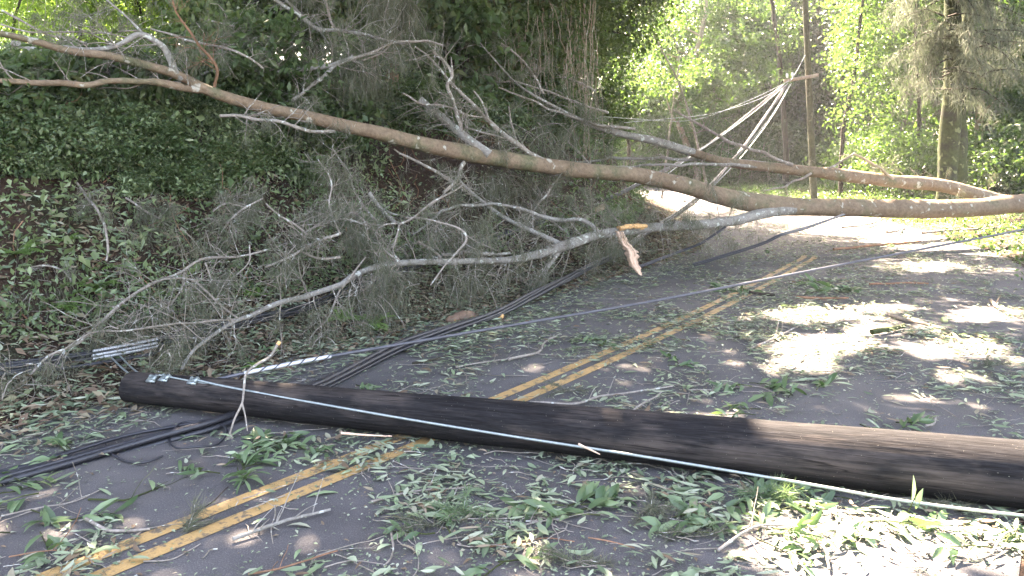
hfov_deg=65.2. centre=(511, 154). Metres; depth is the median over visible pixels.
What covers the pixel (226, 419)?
cable bundle
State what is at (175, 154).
bank shrub
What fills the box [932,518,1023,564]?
leafy sprig
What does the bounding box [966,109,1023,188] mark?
undergrowth shrub
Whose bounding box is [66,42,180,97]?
ironwood spray
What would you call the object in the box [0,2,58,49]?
airy tree
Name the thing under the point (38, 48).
bank shrub
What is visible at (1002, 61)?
bare trunk tree
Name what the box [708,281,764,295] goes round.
leafy sprig
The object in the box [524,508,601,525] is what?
fallen stick
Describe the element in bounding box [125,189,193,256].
fallen branch
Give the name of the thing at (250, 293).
fern
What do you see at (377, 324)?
fern
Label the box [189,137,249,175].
bank shrub
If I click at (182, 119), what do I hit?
bank shrub
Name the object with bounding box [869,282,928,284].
fallen stick
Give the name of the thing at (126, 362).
hook wire
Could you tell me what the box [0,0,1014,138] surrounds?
sky
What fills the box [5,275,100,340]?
ironwood spray
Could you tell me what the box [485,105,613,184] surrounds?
ironwood spray
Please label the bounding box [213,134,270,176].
bank shrub
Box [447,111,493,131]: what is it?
bank shrub
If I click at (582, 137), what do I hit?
bank shrub
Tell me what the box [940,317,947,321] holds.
fruit
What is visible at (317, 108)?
bank shrub
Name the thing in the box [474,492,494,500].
fallen leaf
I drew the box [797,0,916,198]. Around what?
bare trunk tree
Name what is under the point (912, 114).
slender tree
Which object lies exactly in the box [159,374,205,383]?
tie wire
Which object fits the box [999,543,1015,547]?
fallen leaf
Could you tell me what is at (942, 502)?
needle tuft
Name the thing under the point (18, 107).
bank shrub
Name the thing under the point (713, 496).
fallen leaf
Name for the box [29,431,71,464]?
leafy sprig
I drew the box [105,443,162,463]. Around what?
cable end
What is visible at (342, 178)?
ironwood spray
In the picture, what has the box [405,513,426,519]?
fallen leaf
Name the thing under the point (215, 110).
bank shrub
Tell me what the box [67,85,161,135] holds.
bank shrub
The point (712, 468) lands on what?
guy strand
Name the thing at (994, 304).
fallen stick
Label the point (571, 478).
fallen leaf
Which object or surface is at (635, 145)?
undergrowth shrub
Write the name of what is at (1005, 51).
forest tree
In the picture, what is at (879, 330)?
fallen stick
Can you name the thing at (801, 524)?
leafy sprig
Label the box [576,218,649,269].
ironwood spray
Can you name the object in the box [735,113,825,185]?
undergrowth shrub
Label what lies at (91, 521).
fallen stick
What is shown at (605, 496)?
leafy sprig
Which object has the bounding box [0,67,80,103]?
bank shrub
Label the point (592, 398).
fallen stick
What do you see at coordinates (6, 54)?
bank shrub
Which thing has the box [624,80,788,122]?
hanging wire
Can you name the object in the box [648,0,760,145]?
slender tree
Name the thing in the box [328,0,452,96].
ironwood spray
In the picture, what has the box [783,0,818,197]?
standing utility pole
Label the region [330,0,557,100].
bank shrub
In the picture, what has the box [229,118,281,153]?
bank shrub
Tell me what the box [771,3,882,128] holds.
forest tree
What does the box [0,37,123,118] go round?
bank shrub
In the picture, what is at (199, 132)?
bank shrub
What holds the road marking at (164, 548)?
on the road
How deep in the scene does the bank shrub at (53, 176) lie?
7.33 m
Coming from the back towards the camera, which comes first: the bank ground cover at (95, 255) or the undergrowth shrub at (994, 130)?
the undergrowth shrub at (994, 130)
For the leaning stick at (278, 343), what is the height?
0.519 m
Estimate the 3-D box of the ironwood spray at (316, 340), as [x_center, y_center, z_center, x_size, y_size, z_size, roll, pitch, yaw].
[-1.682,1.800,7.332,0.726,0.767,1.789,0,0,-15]
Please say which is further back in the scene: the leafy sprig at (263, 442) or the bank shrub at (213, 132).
the bank shrub at (213, 132)
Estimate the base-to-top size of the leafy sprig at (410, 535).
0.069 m
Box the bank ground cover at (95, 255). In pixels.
[0,33,650,342]
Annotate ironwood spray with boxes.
[0,335,80,414]
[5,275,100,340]
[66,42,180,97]
[67,281,207,405]
[67,312,240,406]
[130,208,286,293]
[176,2,271,74]
[214,230,367,307]
[286,135,394,227]
[288,308,363,366]
[290,25,374,83]
[308,249,449,336]
[318,33,404,140]
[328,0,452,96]
[391,202,499,286]
[426,263,548,326]
[451,166,571,241]
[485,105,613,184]
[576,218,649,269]
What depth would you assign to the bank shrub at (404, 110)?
11.78 m
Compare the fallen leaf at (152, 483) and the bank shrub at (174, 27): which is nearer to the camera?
the fallen leaf at (152, 483)
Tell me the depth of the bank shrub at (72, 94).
7.56 m
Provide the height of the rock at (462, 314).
0.118 m
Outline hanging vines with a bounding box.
[331,0,606,212]
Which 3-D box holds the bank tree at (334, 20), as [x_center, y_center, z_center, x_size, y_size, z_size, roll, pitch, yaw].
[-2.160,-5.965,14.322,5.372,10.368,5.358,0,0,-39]
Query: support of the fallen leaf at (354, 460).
on the road
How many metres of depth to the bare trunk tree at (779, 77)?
36.90 m
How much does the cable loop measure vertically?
0.042 m
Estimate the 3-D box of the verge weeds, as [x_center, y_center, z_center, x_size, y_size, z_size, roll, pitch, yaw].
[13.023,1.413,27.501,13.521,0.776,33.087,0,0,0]
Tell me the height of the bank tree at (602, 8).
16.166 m
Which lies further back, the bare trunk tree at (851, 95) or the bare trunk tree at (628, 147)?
the bare trunk tree at (628, 147)
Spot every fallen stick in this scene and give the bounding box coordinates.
[1,462,99,516]
[9,508,80,557]
[84,517,149,532]
[88,465,187,500]
[143,543,200,561]
[182,487,227,525]
[232,471,330,540]
[248,544,337,574]
[371,466,482,502]
[383,531,393,565]
[412,347,469,363]
[455,353,514,367]
[490,537,574,546]
[508,333,557,360]
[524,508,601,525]
[530,375,672,404]
[588,537,634,547]
[632,392,661,409]
[688,375,774,394]
[717,489,810,551]
[746,309,807,350]
[749,290,774,295]
[796,296,848,298]
[807,531,830,569]
[832,240,920,250]
[841,217,887,228]
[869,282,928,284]
[869,323,905,334]
[886,222,903,233]
[888,313,962,342]
[921,224,1019,233]
[925,416,936,426]
[988,295,1021,316]
[990,529,1014,555]
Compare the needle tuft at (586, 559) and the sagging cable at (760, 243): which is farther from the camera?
the sagging cable at (760, 243)
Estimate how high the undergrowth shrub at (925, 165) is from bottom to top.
3.059 m
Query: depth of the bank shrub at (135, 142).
7.87 m
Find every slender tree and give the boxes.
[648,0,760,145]
[707,0,800,139]
[809,0,962,189]
[809,0,1021,144]
[819,0,941,155]
[867,9,1000,140]
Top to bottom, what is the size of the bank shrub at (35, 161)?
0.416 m
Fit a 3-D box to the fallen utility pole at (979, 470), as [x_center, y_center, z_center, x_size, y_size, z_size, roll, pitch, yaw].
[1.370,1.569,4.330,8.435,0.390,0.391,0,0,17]
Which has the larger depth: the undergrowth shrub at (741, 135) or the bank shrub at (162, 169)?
the undergrowth shrub at (741, 135)
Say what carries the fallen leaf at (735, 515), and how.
on the road
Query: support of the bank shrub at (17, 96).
on the ground at (426, 181)
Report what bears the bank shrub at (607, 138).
on the ground at (426, 181)
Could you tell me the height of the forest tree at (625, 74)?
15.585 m
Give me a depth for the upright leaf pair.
3.86 m
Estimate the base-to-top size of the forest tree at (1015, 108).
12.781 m
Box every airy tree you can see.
[0,0,62,27]
[0,0,101,54]
[0,0,125,37]
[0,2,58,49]
[0,2,100,50]
[3,0,167,55]
[13,0,134,42]
[22,2,144,42]
[52,0,170,55]
[115,0,160,25]
[122,0,191,22]
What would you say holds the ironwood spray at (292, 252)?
attached to the fallen tree at (756, 206)
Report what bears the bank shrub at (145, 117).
on the ground at (426, 181)
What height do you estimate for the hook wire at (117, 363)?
0.051 m
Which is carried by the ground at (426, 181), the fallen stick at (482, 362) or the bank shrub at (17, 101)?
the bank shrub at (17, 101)
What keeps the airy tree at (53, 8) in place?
on the ground at (426, 181)
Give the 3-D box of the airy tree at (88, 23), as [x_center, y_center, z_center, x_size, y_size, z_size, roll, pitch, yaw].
[-15.974,-5.625,30.243,5.509,8.356,5.574,0,0,-18]
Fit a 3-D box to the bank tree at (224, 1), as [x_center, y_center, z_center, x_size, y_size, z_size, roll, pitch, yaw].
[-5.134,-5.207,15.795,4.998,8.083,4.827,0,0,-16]
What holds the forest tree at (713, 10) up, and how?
on the ground at (426, 181)
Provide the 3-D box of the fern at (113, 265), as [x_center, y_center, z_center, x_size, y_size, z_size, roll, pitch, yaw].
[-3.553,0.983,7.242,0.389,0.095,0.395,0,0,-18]
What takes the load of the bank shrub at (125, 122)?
on the ground at (426, 181)
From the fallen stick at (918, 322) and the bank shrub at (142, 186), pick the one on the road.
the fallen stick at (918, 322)
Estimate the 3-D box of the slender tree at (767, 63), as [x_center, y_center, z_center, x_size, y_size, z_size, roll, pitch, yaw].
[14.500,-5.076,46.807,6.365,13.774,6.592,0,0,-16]
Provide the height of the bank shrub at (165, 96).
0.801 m
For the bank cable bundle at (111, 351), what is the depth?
7.25 m
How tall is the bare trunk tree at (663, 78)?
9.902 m
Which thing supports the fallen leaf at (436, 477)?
on the road
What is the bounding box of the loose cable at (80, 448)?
[0,419,205,471]
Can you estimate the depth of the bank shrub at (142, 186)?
7.74 m
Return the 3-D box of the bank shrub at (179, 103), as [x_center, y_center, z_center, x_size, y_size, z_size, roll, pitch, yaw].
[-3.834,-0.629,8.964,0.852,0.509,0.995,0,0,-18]
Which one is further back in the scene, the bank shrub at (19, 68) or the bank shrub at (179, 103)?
the bank shrub at (179, 103)
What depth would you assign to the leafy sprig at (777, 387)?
5.92 m
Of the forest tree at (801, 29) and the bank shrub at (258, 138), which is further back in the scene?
the forest tree at (801, 29)
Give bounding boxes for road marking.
[90,256,816,575]
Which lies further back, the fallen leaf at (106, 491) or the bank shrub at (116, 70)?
the bank shrub at (116, 70)
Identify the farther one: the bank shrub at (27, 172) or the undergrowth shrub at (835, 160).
the undergrowth shrub at (835, 160)
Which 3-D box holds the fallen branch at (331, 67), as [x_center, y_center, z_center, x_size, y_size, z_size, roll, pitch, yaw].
[-2.205,-1.057,10.048,3.251,1.748,1.374,0,0,-38]
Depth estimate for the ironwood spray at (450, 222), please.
10.05 m
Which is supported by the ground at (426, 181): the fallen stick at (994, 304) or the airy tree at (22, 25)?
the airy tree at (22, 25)
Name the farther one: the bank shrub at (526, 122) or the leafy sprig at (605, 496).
the bank shrub at (526, 122)
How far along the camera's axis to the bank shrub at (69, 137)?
7.38 m
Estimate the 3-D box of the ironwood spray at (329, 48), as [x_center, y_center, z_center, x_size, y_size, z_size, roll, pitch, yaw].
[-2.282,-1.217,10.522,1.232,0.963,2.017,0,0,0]
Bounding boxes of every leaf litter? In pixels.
[0,164,1023,575]
[0,181,704,444]
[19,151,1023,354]
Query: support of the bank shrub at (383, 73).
on the ground at (426, 181)
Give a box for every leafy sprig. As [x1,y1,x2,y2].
[0,464,60,512]
[0,495,137,566]
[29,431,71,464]
[175,443,286,493]
[231,345,270,360]
[241,426,334,459]
[356,382,382,389]
[378,505,451,541]
[461,542,568,575]
[499,481,636,528]
[571,336,615,347]
[640,495,747,539]
[660,350,699,367]
[706,372,837,406]
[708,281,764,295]
[711,401,760,416]
[724,477,904,518]
[743,501,838,568]
[795,273,867,293]
[833,509,961,556]
[860,411,940,431]
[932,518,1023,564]
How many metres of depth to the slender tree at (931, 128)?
38.16 m
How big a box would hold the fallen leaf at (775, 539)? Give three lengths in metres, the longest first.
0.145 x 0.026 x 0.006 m
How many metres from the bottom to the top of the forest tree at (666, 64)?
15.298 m
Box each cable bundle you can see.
[0,84,784,372]
[0,85,787,485]
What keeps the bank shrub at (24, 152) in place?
on the ground at (426, 181)
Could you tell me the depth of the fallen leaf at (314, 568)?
3.34 m
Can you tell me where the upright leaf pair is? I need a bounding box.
[907,475,922,512]
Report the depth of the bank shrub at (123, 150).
7.71 m
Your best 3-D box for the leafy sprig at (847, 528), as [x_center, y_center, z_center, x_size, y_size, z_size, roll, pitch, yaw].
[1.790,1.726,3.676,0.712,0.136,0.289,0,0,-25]
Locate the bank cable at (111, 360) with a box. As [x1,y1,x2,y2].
[0,339,214,375]
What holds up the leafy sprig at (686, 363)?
on the road
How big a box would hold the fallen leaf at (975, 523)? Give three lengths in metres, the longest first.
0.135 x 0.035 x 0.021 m
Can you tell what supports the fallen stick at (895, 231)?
on the road
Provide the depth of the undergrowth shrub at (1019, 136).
25.41 m
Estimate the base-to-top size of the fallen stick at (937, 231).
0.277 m
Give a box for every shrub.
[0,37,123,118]
[0,41,47,72]
[0,59,66,145]
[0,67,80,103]
[0,85,33,111]
[0,86,76,148]
[0,89,17,115]
[0,92,70,157]
[0,105,63,147]
[0,118,53,178]
[0,131,47,164]
[0,137,22,158]
[1,59,82,105]
[1,88,83,130]
[3,69,119,123]
[4,113,94,167]
[5,136,70,171]
[5,145,42,163]
[6,36,102,71]
[7,104,91,151]
[11,101,132,163]
[11,104,69,161]
[14,58,120,133]
[21,88,97,128]
[26,29,179,119]
[35,158,80,178]
[48,122,118,180]
[51,98,129,142]
[53,112,131,164]
[60,58,135,116]
[64,138,124,167]
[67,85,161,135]
[76,94,155,148]
[82,84,159,129]
[88,122,181,180]
[92,47,158,100]
[96,88,198,151]
[97,108,179,157]
[98,72,189,133]
[111,0,288,80]
[111,47,201,118]
[111,169,162,196]
[113,117,213,174]
[113,148,190,181]
[114,100,167,133]
[114,123,170,170]
[114,151,194,193]
[119,71,188,126]
[122,101,211,152]
[139,105,200,147]
[141,154,218,196]
[144,0,343,132]
[154,77,209,117]
[157,137,203,176]
[160,159,240,198]
[175,52,251,120]
[178,81,243,121]
[179,94,240,122]
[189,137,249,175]
[190,105,264,143]
[192,132,288,192]
[213,112,256,136]
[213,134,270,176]
[227,108,264,128]
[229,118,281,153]
[248,85,317,128]
[250,124,305,172]
[251,76,341,132]
[271,108,356,161]
[278,153,342,192]
[302,68,370,109]
[311,0,507,87]
[315,83,398,154]
[317,19,434,94]
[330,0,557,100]
[342,199,389,238]
[344,88,394,120]
[367,77,458,135]
[370,92,401,121]
[392,70,460,130]
[427,78,492,137]
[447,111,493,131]
[460,84,507,118]
[475,65,539,111]
[477,96,524,133]
[486,136,594,241]
[492,95,548,133]
[495,80,545,111]
[516,61,589,105]
[522,82,611,143]
[534,113,576,139]
[548,108,602,150]
[574,57,662,131]
[591,116,634,150]
[612,140,639,165]
[613,93,686,183]
[613,116,685,188]
[638,89,663,123]
[648,124,708,178]
[656,115,741,182]
[679,97,748,181]
[685,66,797,180]
[686,140,765,185]
[721,59,835,177]
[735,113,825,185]
[747,88,839,160]
[765,60,871,178]
[800,120,936,192]
[803,131,850,181]
[803,137,865,181]
[830,121,915,189]
[833,120,974,198]
[858,126,973,195]
[932,109,1023,198]
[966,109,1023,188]
[967,136,1023,194]
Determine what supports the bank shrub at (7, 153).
on the ground at (426, 181)
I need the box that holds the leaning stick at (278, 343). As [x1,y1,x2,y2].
[225,341,280,439]
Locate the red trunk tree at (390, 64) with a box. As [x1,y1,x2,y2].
[337,1,418,82]
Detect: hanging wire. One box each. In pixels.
[593,81,788,120]
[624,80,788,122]
[668,83,787,173]
[714,83,791,184]
[719,84,789,178]
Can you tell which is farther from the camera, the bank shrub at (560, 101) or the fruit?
the bank shrub at (560, 101)
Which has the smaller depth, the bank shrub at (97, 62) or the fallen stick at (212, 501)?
the fallen stick at (212, 501)
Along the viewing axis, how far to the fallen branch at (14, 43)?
8.30 m
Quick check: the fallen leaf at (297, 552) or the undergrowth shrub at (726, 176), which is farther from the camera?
the undergrowth shrub at (726, 176)
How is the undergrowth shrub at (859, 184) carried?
on the ground at (426, 181)
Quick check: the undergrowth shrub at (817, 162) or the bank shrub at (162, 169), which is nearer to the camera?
the bank shrub at (162, 169)
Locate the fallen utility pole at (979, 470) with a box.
[119,372,1023,508]
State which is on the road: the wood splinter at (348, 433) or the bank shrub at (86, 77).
the wood splinter at (348, 433)
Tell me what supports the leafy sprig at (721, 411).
on the road
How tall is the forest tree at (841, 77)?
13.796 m
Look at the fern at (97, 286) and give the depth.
6.95 m
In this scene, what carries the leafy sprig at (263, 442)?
on the road
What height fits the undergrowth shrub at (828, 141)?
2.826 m
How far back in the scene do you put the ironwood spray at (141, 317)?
6.33 m
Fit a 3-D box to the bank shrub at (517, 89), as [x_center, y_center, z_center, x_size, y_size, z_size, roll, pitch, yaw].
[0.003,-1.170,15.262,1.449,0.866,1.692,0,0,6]
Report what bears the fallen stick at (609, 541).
on the road
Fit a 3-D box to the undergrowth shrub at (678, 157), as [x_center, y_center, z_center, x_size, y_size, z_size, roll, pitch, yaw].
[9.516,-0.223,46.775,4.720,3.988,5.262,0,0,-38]
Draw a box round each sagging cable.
[639,226,725,267]
[692,213,845,266]
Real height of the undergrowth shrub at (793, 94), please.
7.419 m
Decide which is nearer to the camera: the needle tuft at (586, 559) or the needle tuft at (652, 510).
the needle tuft at (586, 559)
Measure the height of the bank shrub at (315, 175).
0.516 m
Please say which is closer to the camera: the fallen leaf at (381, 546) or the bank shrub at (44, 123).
the fallen leaf at (381, 546)
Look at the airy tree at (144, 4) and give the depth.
18.06 m
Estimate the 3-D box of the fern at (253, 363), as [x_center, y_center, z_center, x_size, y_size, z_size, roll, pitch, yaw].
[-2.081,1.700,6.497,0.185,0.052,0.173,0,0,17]
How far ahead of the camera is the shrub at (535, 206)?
12.16 m
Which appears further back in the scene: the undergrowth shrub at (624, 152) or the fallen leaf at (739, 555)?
the undergrowth shrub at (624, 152)
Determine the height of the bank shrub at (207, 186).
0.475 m
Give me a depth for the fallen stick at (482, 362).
6.67 m
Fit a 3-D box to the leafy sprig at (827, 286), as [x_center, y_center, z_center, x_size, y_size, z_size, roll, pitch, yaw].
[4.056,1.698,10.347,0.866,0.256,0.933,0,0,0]
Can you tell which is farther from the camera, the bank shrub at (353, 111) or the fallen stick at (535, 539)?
the bank shrub at (353, 111)
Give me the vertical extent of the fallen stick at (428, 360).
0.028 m
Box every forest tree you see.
[584,19,651,116]
[594,0,724,146]
[601,2,712,117]
[630,0,801,180]
[674,0,802,144]
[709,0,845,126]
[714,0,845,125]
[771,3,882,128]
[774,0,889,149]
[784,0,935,139]
[886,0,1023,148]
[928,0,1023,157]
[931,0,1023,130]
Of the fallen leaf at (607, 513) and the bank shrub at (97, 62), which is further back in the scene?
the bank shrub at (97, 62)
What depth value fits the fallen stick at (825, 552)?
3.43 m
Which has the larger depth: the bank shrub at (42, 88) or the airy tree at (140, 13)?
the airy tree at (140, 13)
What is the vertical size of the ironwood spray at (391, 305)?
1.183 m
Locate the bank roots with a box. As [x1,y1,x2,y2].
[13,80,644,341]
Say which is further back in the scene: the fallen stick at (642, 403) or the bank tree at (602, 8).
the bank tree at (602, 8)
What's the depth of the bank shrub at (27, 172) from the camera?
7.06 m
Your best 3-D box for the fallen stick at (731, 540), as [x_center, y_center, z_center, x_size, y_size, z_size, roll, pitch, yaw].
[1.174,1.702,3.648,0.551,0.268,0.299,0,0,0]
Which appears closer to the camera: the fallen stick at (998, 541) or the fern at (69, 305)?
the fallen stick at (998, 541)
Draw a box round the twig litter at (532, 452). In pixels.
[0,172,1023,575]
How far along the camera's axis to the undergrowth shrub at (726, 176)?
41.31 m
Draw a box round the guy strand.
[197,379,1023,516]
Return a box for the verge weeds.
[643,177,1023,279]
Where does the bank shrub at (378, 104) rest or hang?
on the ground at (426, 181)
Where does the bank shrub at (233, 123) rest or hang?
on the ground at (426, 181)
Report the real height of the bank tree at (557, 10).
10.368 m
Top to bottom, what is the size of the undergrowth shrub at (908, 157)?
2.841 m
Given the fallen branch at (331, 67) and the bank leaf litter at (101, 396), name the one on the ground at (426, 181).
the bank leaf litter at (101, 396)
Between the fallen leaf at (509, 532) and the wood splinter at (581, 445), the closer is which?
the fallen leaf at (509, 532)
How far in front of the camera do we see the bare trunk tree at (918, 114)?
28.95 m
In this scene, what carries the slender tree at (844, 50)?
on the ground at (426, 181)
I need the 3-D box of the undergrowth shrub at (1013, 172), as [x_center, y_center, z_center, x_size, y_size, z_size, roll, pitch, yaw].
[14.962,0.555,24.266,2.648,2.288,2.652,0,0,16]
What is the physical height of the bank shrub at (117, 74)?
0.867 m
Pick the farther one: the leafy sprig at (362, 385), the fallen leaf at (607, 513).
the leafy sprig at (362, 385)
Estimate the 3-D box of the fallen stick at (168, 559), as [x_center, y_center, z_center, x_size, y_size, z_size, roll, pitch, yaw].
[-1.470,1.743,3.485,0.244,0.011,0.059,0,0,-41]
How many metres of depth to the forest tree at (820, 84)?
43.27 m
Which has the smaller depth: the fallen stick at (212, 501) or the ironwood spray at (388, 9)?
the fallen stick at (212, 501)
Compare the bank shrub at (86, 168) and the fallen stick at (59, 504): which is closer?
the fallen stick at (59, 504)
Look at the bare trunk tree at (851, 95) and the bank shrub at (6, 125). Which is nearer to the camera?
the bank shrub at (6, 125)
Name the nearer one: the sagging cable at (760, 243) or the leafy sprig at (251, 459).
the leafy sprig at (251, 459)
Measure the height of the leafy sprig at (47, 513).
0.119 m
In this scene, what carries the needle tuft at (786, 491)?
on the road
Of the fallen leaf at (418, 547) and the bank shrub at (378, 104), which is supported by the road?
the fallen leaf at (418, 547)
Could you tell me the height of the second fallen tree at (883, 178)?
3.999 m
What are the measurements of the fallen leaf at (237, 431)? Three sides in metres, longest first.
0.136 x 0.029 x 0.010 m
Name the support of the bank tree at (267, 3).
on the ground at (426, 181)
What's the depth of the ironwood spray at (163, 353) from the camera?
5.97 m
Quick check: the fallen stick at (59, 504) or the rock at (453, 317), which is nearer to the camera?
the fallen stick at (59, 504)
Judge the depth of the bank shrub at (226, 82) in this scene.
9.14 m
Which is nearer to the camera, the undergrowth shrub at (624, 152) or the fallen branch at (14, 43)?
the fallen branch at (14, 43)
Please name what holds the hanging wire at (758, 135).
attached to the cable bundle at (226, 419)
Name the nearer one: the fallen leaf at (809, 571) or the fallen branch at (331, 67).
the fallen leaf at (809, 571)
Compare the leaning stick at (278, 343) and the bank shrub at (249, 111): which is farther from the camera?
the bank shrub at (249, 111)
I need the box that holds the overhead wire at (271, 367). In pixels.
[218,228,1023,378]
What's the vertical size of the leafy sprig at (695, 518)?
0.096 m
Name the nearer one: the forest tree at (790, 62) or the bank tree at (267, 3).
the bank tree at (267, 3)
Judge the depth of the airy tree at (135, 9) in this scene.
24.92 m
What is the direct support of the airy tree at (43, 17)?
on the ground at (426, 181)
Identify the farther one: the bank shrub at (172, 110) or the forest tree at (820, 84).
the forest tree at (820, 84)
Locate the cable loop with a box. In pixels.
[168,420,227,448]
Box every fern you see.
[2,239,43,254]
[48,233,86,241]
[50,296,85,311]
[68,278,122,294]
[102,262,142,269]
[241,287,271,296]
[242,359,263,367]
[320,307,359,321]
[353,313,395,330]
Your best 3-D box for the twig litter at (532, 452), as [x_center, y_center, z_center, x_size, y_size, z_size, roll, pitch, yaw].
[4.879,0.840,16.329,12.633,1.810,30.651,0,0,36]
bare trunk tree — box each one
[599,15,676,184]
[607,1,713,182]
[630,2,715,197]
[721,0,803,188]
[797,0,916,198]
[862,1,943,192]
[967,1,1023,137]
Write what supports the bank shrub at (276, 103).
on the bank ground cover at (95, 255)
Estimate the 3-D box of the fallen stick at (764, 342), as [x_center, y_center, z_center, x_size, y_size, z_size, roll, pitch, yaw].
[2.623,1.706,7.618,0.297,0.399,1.500,0,0,35]
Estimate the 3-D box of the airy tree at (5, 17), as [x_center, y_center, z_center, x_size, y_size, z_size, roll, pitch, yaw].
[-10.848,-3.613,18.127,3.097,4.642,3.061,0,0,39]
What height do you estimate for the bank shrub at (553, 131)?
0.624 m
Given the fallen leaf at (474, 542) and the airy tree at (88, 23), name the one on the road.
the fallen leaf at (474, 542)
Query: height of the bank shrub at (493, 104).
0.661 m
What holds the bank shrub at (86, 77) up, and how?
on the ground at (426, 181)
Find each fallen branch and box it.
[0,0,195,97]
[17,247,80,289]
[68,181,147,260]
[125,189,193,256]
[199,11,443,133]
[206,0,415,90]
[208,172,389,266]
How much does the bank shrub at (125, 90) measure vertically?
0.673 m
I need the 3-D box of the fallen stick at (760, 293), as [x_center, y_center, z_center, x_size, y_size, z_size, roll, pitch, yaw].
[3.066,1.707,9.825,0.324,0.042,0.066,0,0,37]
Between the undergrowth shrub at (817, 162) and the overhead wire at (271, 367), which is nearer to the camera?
the overhead wire at (271, 367)
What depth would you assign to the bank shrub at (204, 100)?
8.93 m
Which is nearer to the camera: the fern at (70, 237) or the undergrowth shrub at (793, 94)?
the fern at (70, 237)
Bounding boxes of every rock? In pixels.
[446,315,458,322]
[453,310,474,320]
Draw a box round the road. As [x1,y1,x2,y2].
[0,187,1023,575]
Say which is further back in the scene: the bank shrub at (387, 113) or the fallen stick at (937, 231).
the fallen stick at (937, 231)
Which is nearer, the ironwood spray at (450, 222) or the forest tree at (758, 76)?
the ironwood spray at (450, 222)
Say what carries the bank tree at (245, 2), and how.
on the ground at (426, 181)
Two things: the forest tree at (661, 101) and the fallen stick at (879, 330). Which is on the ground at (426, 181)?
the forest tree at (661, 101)
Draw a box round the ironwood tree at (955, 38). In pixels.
[873,0,1023,199]
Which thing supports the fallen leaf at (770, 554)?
on the road
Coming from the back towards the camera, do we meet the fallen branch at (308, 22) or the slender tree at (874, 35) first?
the slender tree at (874, 35)
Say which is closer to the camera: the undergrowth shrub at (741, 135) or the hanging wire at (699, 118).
the hanging wire at (699, 118)
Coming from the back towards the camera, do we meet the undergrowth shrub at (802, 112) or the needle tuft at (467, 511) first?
the undergrowth shrub at (802, 112)
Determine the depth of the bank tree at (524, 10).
14.40 m
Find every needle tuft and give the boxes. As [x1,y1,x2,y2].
[170,490,228,537]
[388,500,475,538]
[423,479,498,525]
[532,533,626,572]
[540,379,595,397]
[628,484,685,526]
[654,515,738,544]
[728,473,810,506]
[921,494,985,523]
[979,352,1014,368]
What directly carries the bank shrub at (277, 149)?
on the ground at (426, 181)
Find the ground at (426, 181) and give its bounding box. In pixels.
[0,93,1023,575]
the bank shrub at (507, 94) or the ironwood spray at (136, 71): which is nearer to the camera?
the ironwood spray at (136, 71)
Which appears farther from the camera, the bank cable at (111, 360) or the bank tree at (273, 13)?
the bank tree at (273, 13)
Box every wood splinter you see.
[341,431,391,436]
[578,443,599,454]
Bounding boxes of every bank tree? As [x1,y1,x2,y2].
[148,0,279,44]
[152,0,351,58]
[153,0,326,22]
[240,0,351,59]
[283,0,494,60]
[327,0,556,67]
[455,0,596,75]
[484,0,638,79]
[509,0,645,89]
[513,0,640,27]
[552,0,693,84]
[562,0,686,79]
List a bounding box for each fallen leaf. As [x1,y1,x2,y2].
[0,444,17,453]
[50,469,77,482]
[50,519,59,528]
[60,533,67,550]
[90,545,120,554]
[98,488,110,494]
[148,479,154,489]
[232,425,248,434]
[243,568,255,574]
[293,456,314,463]
[294,549,300,558]
[304,561,325,575]
[307,490,337,496]
[347,556,357,561]
[349,456,361,464]
[374,544,390,550]
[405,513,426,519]
[416,542,421,556]
[428,476,447,479]
[467,541,484,544]
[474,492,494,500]
[481,540,489,557]
[506,529,515,538]
[567,475,575,483]
[597,509,620,520]
[697,481,722,490]
[702,485,727,494]
[706,492,723,501]
[723,553,749,557]
[730,511,740,522]
[747,521,759,526]
[757,550,781,558]
[772,535,777,544]
[801,564,814,575]
[968,521,987,530]
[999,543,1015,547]
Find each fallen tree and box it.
[0,0,1023,398]
[443,15,1023,219]
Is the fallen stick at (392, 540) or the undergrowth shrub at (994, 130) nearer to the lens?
the fallen stick at (392, 540)
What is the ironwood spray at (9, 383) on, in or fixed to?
on the road
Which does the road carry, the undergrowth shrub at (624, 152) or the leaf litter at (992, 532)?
the leaf litter at (992, 532)
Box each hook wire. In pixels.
[111,356,128,372]
[119,354,137,371]
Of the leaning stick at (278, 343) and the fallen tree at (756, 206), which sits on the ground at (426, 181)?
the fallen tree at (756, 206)
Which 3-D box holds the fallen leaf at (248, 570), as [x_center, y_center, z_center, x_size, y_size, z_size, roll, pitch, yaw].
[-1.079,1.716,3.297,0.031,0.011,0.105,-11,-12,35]
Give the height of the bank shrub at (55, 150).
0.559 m
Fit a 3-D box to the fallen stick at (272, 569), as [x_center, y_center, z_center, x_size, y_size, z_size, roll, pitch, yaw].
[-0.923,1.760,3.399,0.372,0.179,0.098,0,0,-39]
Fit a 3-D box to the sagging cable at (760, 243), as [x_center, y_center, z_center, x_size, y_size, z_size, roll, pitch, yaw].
[4.205,1.315,12.348,3.233,0.676,0.505,0,0,-28]
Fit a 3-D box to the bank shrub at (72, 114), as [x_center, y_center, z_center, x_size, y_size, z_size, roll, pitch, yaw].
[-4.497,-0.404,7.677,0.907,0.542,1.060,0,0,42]

